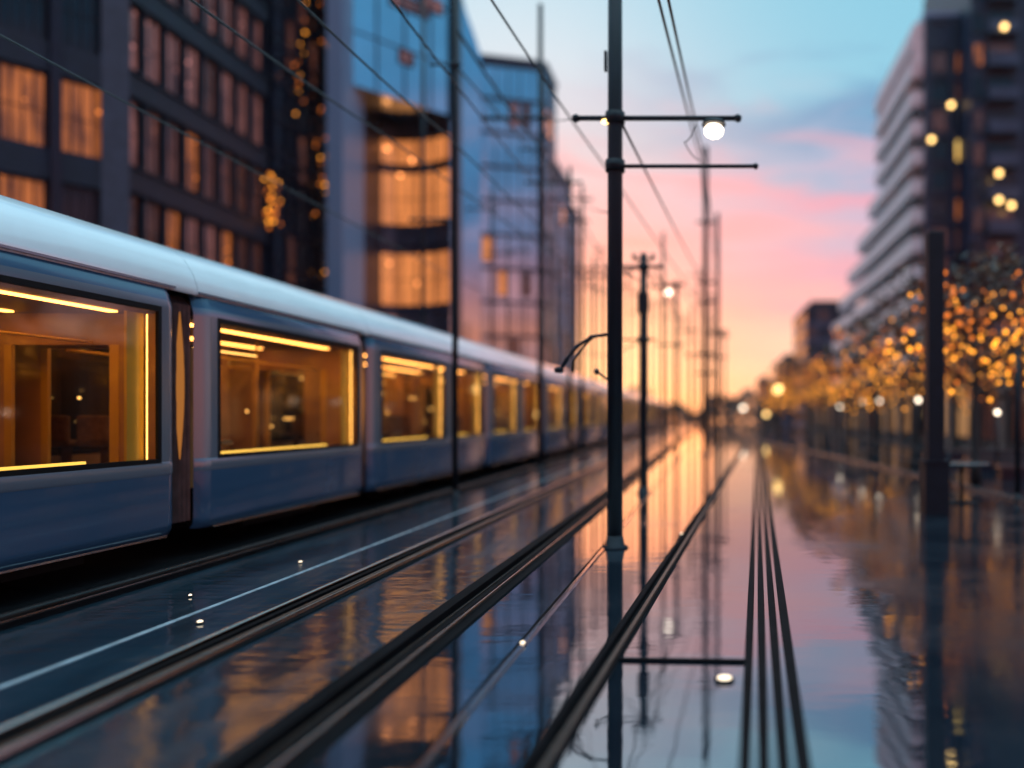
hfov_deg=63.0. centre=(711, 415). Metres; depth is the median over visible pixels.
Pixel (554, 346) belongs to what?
window
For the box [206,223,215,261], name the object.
window
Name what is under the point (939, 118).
window
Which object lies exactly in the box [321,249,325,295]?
window
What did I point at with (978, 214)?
window
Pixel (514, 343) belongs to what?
window
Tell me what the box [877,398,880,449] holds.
street lamp
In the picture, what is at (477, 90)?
overhead wire
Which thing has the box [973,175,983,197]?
window
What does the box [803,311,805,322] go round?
window
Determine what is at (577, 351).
window
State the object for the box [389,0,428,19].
window
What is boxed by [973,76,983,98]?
window
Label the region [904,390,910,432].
window
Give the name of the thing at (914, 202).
balcony tower
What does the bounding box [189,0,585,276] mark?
overhead wire
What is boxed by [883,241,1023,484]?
street tree
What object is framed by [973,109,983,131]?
window
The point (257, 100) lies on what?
window
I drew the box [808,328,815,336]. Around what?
window
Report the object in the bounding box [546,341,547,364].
window
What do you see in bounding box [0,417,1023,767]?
ground
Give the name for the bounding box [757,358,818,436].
street tree
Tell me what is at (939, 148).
window
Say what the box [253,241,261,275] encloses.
window
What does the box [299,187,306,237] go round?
window
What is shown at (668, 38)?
overhead wire
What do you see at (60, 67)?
overhead wire
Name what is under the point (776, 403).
street tree
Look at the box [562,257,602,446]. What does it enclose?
catenary pole
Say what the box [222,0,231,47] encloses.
window
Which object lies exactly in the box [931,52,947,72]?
window
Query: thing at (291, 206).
window
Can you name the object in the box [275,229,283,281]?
window
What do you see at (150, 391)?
tram
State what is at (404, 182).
window
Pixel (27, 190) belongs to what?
window
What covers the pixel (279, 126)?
window
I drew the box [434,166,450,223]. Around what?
window
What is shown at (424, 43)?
overhead wire
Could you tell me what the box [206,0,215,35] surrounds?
window
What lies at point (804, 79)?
sky
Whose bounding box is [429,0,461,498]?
catenary pole
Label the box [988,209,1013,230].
window
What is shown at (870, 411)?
window
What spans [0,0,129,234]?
office building
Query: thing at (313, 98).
window
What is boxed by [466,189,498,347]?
mast
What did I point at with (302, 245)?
window
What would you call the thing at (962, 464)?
cafe table
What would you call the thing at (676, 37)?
overhead wire
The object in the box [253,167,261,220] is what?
window
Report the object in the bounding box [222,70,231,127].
window
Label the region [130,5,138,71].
window
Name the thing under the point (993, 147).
window
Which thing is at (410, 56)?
window
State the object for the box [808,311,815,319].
window
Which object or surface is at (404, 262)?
window
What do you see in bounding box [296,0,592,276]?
overhead wire
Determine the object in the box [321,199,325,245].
window
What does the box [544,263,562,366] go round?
mast
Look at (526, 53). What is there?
overhead wire
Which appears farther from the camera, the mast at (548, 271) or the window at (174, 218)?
the mast at (548, 271)
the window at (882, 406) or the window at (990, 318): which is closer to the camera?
the window at (882, 406)
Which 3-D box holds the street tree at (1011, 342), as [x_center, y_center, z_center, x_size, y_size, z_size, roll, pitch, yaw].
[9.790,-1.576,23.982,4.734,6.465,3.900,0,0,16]
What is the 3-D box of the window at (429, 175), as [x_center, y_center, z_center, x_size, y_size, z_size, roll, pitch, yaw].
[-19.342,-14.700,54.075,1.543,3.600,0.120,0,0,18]
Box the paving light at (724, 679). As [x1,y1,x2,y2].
[714,675,733,683]
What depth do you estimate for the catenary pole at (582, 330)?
35.95 m
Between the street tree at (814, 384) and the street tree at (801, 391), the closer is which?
the street tree at (814, 384)
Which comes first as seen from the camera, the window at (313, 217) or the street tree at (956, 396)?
the street tree at (956, 396)
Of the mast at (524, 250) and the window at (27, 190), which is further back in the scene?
the mast at (524, 250)
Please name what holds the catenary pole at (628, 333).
on the track bed
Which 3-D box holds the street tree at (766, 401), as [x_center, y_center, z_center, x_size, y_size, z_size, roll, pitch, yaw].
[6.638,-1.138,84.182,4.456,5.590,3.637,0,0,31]
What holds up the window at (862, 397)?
in the arcade building at (896, 423)
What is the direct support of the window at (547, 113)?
in the glass building at (514, 80)
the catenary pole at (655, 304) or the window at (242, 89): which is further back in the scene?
the catenary pole at (655, 304)
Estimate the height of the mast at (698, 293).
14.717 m
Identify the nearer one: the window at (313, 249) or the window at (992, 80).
the window at (313, 249)
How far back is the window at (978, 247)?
71.42 m
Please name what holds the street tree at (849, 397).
on the ground
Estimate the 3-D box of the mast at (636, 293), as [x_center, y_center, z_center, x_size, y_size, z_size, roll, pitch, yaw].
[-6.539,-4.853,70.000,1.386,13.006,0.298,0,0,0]
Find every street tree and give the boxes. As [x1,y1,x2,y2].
[754,379,795,431]
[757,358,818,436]
[761,375,799,433]
[761,382,798,427]
[769,357,832,440]
[791,346,858,444]
[810,340,885,450]
[815,312,923,457]
[849,291,966,465]
[852,359,907,443]
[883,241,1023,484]
[915,331,1003,448]
[961,267,1023,392]
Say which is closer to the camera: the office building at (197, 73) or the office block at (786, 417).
the office building at (197, 73)
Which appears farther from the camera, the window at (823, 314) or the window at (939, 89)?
the window at (823, 314)
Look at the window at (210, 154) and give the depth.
38.22 m
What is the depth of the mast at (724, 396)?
61.95 m
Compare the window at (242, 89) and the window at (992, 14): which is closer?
the window at (242, 89)
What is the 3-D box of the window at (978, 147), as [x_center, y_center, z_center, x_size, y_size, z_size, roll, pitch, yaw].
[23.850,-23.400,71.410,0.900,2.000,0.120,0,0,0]
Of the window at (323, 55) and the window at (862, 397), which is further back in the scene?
the window at (862, 397)
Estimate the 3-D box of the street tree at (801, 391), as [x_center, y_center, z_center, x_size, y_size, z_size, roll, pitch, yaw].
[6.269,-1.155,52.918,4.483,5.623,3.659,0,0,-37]
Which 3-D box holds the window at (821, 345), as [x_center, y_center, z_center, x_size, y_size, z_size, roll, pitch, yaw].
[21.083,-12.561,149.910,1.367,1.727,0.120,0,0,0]
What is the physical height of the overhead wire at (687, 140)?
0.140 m
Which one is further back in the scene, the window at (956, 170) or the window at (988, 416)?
the window at (956, 170)
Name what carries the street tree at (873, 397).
on the ground
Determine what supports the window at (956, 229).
in the balcony tower at (914, 202)
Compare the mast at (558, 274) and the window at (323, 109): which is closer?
the window at (323, 109)
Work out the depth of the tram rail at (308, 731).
5.10 m
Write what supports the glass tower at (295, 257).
on the ground
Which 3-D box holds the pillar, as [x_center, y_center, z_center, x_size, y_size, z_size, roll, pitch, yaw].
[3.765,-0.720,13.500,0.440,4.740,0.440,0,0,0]
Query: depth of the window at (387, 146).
54.05 m
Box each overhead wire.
[0,34,654,385]
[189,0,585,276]
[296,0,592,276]
[390,0,569,221]
[458,29,606,263]
[459,68,581,199]
[490,0,703,306]
[540,118,571,120]
[543,153,569,181]
[570,268,637,277]
[572,268,605,293]
[582,342,637,355]
[623,124,701,278]
[623,271,662,286]
[647,271,676,286]
[647,272,705,353]
[653,268,691,330]
[657,0,706,266]
[667,0,716,266]
[678,287,723,335]
[684,124,699,160]
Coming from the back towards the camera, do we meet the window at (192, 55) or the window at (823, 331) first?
the window at (823, 331)
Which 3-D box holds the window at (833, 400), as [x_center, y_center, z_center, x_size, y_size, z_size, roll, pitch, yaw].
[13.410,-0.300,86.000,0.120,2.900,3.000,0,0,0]
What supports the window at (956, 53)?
in the balcony tower at (914, 202)
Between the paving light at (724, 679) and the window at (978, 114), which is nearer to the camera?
the paving light at (724, 679)
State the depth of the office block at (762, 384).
260.00 m
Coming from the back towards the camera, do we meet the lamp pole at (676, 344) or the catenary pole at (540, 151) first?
the lamp pole at (676, 344)
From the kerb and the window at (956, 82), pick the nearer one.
the kerb
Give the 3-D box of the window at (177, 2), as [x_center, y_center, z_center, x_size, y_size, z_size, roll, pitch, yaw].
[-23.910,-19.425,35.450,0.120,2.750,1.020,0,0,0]
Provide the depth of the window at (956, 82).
74.92 m
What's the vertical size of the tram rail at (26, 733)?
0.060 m
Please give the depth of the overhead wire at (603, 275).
23.11 m
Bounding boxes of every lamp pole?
[657,281,685,459]
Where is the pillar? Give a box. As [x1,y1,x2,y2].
[918,231,950,514]
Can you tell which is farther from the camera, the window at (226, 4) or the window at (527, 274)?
the window at (527, 274)
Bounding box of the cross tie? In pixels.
[608,657,746,662]
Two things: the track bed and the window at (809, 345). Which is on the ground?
the track bed
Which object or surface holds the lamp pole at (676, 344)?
on the ground
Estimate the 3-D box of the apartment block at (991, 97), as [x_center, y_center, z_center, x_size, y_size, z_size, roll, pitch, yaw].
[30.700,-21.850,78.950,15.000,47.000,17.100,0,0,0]
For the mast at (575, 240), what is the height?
16.343 m
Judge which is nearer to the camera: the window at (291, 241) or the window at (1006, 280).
the window at (291, 241)
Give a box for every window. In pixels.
[0,0,45,38]
[0,61,45,147]
[0,173,45,208]
[62,0,100,55]
[62,78,100,159]
[62,184,100,225]
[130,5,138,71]
[130,100,138,166]
[130,194,138,237]
[147,17,160,84]
[147,109,160,176]
[147,201,160,244]
[168,32,180,96]
[168,120,180,184]
[168,209,180,250]
[170,0,180,8]
[187,0,198,22]
[187,45,198,107]
[187,131,198,192]
[187,216,198,255]
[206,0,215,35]
[206,58,215,117]
[206,141,215,200]
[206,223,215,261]
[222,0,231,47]
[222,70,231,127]
[222,150,231,207]
[222,230,231,266]
[238,4,247,59]
[238,81,247,136]
[238,158,247,214]
[238,236,247,271]
[253,17,261,70]
[253,92,261,145]
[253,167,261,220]
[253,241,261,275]
[275,0,283,8]
[275,6,283,63]
[275,63,283,117]
[275,118,283,172]
[275,174,283,227]
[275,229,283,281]
[287,0,295,19]
[287,18,295,73]
[287,72,295,126]
[287,126,295,179]
[287,180,295,232]
[287,234,295,285]
[299,0,306,30]
[299,29,306,81]
[299,82,306,133]
[299,134,306,185]
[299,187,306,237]
[299,240,306,288]
[310,0,317,40]
[310,39,317,89]
[310,91,317,141]
[310,142,317,191]
[310,193,317,241]
[310,244,317,292]
[321,0,325,48]
[321,50,325,98]
[321,99,325,147]
[321,149,325,197]
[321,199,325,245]
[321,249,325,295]
[381,137,394,165]
[381,171,394,225]
[381,252,394,305]
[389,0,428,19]
[395,140,414,165]
[395,173,414,225]
[395,253,414,305]
[399,48,414,67]
[415,137,434,165]
[415,171,434,225]
[415,252,433,305]
[420,0,442,15]
[434,132,450,163]
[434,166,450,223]
[434,249,450,304]
[487,236,493,261]
[498,271,505,295]
[510,102,518,127]
[510,339,518,355]
[522,104,530,128]
[522,272,530,296]
[546,108,548,135]
[546,208,548,232]
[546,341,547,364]
[549,114,551,141]
[550,310,551,333]
[553,153,555,178]
[553,344,555,367]
[561,204,564,226]
[577,324,578,343]
[577,351,578,371]
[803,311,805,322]
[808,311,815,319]
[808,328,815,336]
[808,344,815,353]
[818,406,819,424]
[820,311,826,319]
[820,328,826,336]
[820,344,826,353]
[831,311,838,319]
[833,400,834,426]
[845,399,847,427]
[853,397,855,427]
[860,396,863,428]
[869,395,871,429]
[882,406,883,430]
[891,392,896,431]
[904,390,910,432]
[918,388,923,433]
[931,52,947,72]
[931,81,947,102]
[931,110,947,131]
[931,140,947,160]
[931,169,947,190]
[931,198,947,219]
[931,228,947,249]
[944,257,947,278]
[944,385,946,435]
[955,52,958,72]
[955,81,958,102]
[955,110,958,131]
[955,140,958,160]
[955,169,958,190]
[955,198,958,219]
[955,228,958,249]
[955,258,958,276]
[957,383,969,437]
[973,10,983,32]
[973,43,983,65]
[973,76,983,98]
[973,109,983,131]
[973,142,983,164]
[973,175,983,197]
[973,209,983,230]
[973,242,983,263]
[977,308,983,328]
[981,379,998,439]
[988,10,1013,30]
[988,43,1013,63]
[988,76,1013,97]
[988,109,1013,130]
[988,142,1013,164]
[988,175,1013,197]
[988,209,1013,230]
[988,242,1013,260]
[988,275,1013,293]
[988,308,1013,320]
[1012,376,1023,442]
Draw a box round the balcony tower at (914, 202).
[833,11,958,385]
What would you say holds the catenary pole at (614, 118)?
on the ground
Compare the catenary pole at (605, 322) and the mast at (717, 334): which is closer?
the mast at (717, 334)
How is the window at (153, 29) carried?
in the office building at (197, 73)
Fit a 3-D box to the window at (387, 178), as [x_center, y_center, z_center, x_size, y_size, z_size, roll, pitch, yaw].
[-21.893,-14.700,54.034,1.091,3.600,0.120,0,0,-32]
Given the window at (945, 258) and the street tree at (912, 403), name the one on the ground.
the street tree at (912, 403)
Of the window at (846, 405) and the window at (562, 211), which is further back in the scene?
the window at (562, 211)
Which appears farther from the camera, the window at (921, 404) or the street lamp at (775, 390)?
the street lamp at (775, 390)
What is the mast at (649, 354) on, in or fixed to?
on the track bed
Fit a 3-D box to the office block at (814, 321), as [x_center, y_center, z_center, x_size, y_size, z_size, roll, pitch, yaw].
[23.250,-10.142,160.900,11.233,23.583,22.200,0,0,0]
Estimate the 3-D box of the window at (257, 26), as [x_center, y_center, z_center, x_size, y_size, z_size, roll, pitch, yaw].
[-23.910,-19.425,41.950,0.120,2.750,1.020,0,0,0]
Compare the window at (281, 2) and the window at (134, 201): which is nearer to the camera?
the window at (134, 201)
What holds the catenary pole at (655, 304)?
on the track bed
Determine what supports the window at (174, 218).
in the office building at (197, 73)
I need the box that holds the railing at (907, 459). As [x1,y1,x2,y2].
[767,426,949,475]
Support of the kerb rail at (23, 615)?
on the ground
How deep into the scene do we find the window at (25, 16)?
28.90 m
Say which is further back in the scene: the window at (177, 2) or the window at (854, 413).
the window at (854, 413)
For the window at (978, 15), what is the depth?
71.42 m
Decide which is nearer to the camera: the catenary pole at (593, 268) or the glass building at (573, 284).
the catenary pole at (593, 268)
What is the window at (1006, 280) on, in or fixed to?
in the apartment block at (991, 97)
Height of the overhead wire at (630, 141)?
2.167 m
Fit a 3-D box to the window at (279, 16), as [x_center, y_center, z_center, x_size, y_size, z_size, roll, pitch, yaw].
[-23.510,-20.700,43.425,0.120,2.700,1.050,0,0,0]
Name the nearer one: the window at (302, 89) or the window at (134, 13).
the window at (134, 13)
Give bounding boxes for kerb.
[739,436,1023,503]
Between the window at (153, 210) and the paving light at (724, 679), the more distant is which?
the window at (153, 210)
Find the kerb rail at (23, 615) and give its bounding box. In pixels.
[0,425,679,630]
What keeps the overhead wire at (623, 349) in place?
attached to the catenary pole at (643, 266)
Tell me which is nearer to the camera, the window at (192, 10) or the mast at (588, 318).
the window at (192, 10)
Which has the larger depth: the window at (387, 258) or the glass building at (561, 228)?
the glass building at (561, 228)
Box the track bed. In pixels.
[0,425,673,613]
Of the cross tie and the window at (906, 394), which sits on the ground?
the cross tie
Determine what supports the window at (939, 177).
in the balcony tower at (914, 202)
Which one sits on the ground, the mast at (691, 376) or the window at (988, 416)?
the mast at (691, 376)
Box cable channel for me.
[409,438,695,767]
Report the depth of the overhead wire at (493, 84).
20.50 m
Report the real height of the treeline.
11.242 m
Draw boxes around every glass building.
[326,0,461,337]
[462,0,486,345]
[480,53,557,367]
[556,162,567,370]
[572,205,579,374]
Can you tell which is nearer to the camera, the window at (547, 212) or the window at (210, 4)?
the window at (210, 4)
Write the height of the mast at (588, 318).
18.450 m
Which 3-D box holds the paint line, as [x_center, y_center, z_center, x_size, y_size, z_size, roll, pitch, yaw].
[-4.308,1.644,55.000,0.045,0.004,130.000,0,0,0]
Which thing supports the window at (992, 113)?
in the apartment block at (991, 97)
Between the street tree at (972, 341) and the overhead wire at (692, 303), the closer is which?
the street tree at (972, 341)
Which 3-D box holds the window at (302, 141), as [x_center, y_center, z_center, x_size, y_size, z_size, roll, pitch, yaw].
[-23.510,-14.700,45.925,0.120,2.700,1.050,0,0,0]
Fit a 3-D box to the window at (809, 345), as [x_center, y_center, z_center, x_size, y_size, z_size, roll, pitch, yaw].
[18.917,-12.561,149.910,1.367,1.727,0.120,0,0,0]
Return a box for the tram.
[0,195,669,588]
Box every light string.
[263,172,281,229]
[293,2,306,116]
[314,1,325,292]
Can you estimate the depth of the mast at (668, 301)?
75.92 m
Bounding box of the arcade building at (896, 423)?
[804,342,1023,449]
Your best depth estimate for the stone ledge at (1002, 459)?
23.99 m
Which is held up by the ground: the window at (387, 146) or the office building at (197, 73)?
the office building at (197, 73)
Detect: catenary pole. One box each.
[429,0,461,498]
[481,3,551,470]
[525,166,581,459]
[545,186,592,452]
[554,0,758,549]
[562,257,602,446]
[579,266,607,441]
[606,253,662,493]
[607,264,634,437]
[648,298,659,431]
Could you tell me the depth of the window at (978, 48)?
71.42 m
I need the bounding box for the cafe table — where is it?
[950,461,990,503]
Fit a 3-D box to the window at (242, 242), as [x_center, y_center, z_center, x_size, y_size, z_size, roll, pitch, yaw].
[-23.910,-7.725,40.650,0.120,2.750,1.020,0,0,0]
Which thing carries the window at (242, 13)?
in the office building at (197, 73)
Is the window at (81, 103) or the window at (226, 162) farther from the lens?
the window at (226, 162)
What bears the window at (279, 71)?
in the glass tower at (295, 257)
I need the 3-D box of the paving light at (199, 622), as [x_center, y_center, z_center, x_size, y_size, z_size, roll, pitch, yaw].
[-4.054,1.633,6.346,0.062,0.026,0.062,0,0,0]
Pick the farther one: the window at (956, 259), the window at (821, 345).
the window at (821, 345)
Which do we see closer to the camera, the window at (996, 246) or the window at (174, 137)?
the window at (174, 137)
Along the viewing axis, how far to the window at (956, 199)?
74.92 m
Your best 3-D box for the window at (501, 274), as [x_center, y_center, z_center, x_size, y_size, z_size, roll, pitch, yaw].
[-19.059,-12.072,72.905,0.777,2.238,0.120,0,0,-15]
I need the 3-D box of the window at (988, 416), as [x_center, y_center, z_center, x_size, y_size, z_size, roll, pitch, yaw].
[13.410,-0.300,38.000,0.120,2.900,3.000,0,0,0]
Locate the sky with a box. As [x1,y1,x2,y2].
[463,0,923,416]
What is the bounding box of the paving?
[0,425,697,767]
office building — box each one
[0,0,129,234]
[130,0,270,276]
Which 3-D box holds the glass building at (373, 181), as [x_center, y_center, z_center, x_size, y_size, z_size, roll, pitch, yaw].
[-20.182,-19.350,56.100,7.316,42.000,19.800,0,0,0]
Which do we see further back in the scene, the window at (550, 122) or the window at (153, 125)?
the window at (550, 122)
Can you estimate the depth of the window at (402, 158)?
54.33 m
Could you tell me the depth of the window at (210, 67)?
38.22 m
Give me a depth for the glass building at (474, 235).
62.97 m
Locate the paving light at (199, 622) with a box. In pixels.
[195,620,203,624]
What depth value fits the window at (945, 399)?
45.80 m
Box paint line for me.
[0,431,670,688]
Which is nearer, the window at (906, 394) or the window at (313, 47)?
the window at (313, 47)
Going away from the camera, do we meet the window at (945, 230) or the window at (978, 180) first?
the window at (978, 180)
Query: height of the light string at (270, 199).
2.960 m
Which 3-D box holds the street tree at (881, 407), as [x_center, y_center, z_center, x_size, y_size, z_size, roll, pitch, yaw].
[10.070,-0.947,48.066,3.732,5.205,4.219,0,0,1]
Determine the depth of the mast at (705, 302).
33.90 m
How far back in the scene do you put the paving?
6.20 m
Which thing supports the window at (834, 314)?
in the office block at (814, 321)
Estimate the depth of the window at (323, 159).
48.53 m
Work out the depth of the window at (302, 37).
46.04 m
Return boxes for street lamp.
[764,412,767,432]
[774,385,781,438]
[838,404,841,441]
[860,401,863,446]
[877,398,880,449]
[916,397,920,456]
[994,408,1000,473]
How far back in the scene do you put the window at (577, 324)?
130.94 m
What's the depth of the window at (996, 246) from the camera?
71.42 m
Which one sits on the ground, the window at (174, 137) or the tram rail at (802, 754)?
the tram rail at (802, 754)
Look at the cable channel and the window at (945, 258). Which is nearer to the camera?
the cable channel
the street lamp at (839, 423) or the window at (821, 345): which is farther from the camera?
the window at (821, 345)
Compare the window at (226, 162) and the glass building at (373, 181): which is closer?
the window at (226, 162)
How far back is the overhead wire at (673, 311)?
22.19 m
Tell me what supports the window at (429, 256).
in the glass building at (373, 181)
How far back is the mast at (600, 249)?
71.94 m
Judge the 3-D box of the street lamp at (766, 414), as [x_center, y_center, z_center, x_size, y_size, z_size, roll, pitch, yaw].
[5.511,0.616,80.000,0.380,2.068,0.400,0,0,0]
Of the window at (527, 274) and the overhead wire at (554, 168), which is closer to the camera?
the overhead wire at (554, 168)
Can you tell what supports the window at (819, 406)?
in the arcade building at (896, 423)
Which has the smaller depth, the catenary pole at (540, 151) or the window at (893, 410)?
the catenary pole at (540, 151)
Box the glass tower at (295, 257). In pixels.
[266,0,325,295]
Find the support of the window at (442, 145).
in the glass building at (373, 181)
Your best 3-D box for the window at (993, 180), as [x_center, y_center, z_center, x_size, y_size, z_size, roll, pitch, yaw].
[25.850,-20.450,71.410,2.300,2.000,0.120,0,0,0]
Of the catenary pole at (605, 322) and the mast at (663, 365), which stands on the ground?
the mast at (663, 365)
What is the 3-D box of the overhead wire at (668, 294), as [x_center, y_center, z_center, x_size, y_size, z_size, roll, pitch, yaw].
[-1.249,-4.360,34.500,0.036,2.404,35.002,0,0,0]
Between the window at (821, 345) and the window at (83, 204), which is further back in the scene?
the window at (821, 345)
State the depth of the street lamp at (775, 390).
57.96 m
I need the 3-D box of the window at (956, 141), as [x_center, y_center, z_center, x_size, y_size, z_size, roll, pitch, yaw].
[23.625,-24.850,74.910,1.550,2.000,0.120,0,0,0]
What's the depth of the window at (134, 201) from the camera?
33.18 m
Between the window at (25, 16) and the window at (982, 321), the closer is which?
the window at (25, 16)
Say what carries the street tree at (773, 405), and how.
on the ground
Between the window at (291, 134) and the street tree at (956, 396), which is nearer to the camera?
the street tree at (956, 396)
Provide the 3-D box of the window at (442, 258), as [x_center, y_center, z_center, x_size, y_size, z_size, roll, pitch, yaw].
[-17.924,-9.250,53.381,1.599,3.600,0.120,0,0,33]
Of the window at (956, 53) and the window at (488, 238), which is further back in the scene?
the window at (956, 53)
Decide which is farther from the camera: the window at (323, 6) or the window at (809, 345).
the window at (809, 345)
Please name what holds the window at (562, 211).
in the glass building at (561, 228)
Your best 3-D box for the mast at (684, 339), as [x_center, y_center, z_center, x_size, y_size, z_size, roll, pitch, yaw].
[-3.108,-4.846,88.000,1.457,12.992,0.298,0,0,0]
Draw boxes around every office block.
[756,376,774,420]
[776,354,793,421]
[793,301,856,424]
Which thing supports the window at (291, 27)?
in the glass tower at (295, 257)
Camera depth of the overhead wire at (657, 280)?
20.20 m
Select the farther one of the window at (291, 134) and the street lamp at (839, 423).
the street lamp at (839, 423)
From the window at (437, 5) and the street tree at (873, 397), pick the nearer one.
the street tree at (873, 397)
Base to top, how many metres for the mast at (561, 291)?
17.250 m
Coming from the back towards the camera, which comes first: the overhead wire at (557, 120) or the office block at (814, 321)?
the office block at (814, 321)
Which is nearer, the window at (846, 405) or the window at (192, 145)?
the window at (192, 145)
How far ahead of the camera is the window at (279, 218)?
43.59 m
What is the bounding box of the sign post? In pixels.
[1013,351,1020,501]
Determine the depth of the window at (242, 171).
40.83 m
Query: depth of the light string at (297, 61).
44.69 m
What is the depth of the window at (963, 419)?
42.48 m
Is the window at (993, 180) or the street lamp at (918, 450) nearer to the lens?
the street lamp at (918, 450)
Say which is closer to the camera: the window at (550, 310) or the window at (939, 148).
the window at (939, 148)
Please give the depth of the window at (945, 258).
74.92 m
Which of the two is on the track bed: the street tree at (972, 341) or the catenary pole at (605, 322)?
the catenary pole at (605, 322)
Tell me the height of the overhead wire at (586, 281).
2.110 m
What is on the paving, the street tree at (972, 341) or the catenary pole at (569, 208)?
the catenary pole at (569, 208)
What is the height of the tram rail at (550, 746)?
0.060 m
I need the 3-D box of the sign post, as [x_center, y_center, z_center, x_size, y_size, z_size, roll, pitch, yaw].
[5.903,0.200,15.400,0.187,2.900,0.182,0,0,0]
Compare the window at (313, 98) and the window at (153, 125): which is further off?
the window at (313, 98)
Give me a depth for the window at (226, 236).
39.48 m
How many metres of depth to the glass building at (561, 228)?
96.75 m
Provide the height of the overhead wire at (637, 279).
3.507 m
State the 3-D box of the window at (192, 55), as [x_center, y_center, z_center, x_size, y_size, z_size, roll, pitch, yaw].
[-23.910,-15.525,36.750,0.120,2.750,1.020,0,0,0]
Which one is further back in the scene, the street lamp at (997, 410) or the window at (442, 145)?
the window at (442, 145)
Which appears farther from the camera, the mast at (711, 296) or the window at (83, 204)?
the mast at (711, 296)
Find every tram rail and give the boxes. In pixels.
[0,426,689,765]
[209,425,700,767]
[518,428,756,767]
[739,428,811,767]
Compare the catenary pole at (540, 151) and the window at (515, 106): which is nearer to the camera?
the catenary pole at (540, 151)
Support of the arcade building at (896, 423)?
on the ground
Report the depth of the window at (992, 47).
71.42 m
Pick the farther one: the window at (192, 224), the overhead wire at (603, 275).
the window at (192, 224)
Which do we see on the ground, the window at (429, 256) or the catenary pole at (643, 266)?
the catenary pole at (643, 266)
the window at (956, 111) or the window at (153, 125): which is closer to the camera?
the window at (153, 125)
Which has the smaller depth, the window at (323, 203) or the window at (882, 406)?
the window at (323, 203)
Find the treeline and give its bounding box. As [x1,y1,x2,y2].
[630,386,776,421]
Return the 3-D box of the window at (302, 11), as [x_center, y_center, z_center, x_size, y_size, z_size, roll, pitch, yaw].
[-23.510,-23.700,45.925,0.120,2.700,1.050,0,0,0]
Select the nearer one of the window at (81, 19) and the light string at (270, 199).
the window at (81, 19)
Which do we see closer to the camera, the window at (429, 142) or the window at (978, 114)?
the window at (429, 142)
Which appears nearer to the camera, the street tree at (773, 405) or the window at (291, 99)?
the window at (291, 99)
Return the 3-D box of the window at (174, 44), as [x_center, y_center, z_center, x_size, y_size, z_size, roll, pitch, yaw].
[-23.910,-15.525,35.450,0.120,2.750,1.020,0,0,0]
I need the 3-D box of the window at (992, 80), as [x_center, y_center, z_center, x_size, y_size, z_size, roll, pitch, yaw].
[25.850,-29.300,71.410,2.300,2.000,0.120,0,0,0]
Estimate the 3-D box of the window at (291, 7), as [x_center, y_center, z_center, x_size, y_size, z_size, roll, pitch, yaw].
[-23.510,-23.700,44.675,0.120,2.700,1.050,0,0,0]
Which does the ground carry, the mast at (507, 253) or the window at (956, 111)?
the mast at (507, 253)
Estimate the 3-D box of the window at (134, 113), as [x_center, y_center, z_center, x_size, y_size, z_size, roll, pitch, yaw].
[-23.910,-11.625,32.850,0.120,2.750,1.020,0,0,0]
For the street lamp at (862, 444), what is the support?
on the ground
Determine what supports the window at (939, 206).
in the balcony tower at (914, 202)
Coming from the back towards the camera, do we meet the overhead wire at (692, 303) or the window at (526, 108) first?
the window at (526, 108)
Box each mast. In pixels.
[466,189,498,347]
[485,236,513,352]
[509,236,529,357]
[537,233,562,365]
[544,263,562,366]
[554,256,567,364]
[557,213,587,373]
[579,269,596,377]
[591,245,607,381]
[630,286,637,434]
[649,233,673,455]
[649,300,657,396]
[659,296,673,432]
[678,313,688,430]
[679,307,699,440]
[688,267,710,434]
[696,146,714,454]
[709,213,727,448]
[709,293,714,431]
[720,332,728,436]
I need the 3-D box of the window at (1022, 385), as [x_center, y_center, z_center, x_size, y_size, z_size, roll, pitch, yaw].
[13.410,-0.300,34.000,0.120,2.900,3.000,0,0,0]
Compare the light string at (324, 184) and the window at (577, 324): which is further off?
the window at (577, 324)
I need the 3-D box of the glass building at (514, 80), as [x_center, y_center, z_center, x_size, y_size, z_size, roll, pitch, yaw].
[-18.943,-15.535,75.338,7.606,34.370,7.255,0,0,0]
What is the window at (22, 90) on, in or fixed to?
in the office building at (64, 142)
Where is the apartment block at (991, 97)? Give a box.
[923,0,1023,355]
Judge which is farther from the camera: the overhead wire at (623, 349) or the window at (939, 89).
the window at (939, 89)
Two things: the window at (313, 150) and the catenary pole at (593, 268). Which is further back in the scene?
the window at (313, 150)
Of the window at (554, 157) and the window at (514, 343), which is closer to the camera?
the window at (514, 343)
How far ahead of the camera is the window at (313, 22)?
47.43 m
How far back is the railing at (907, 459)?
27.97 m

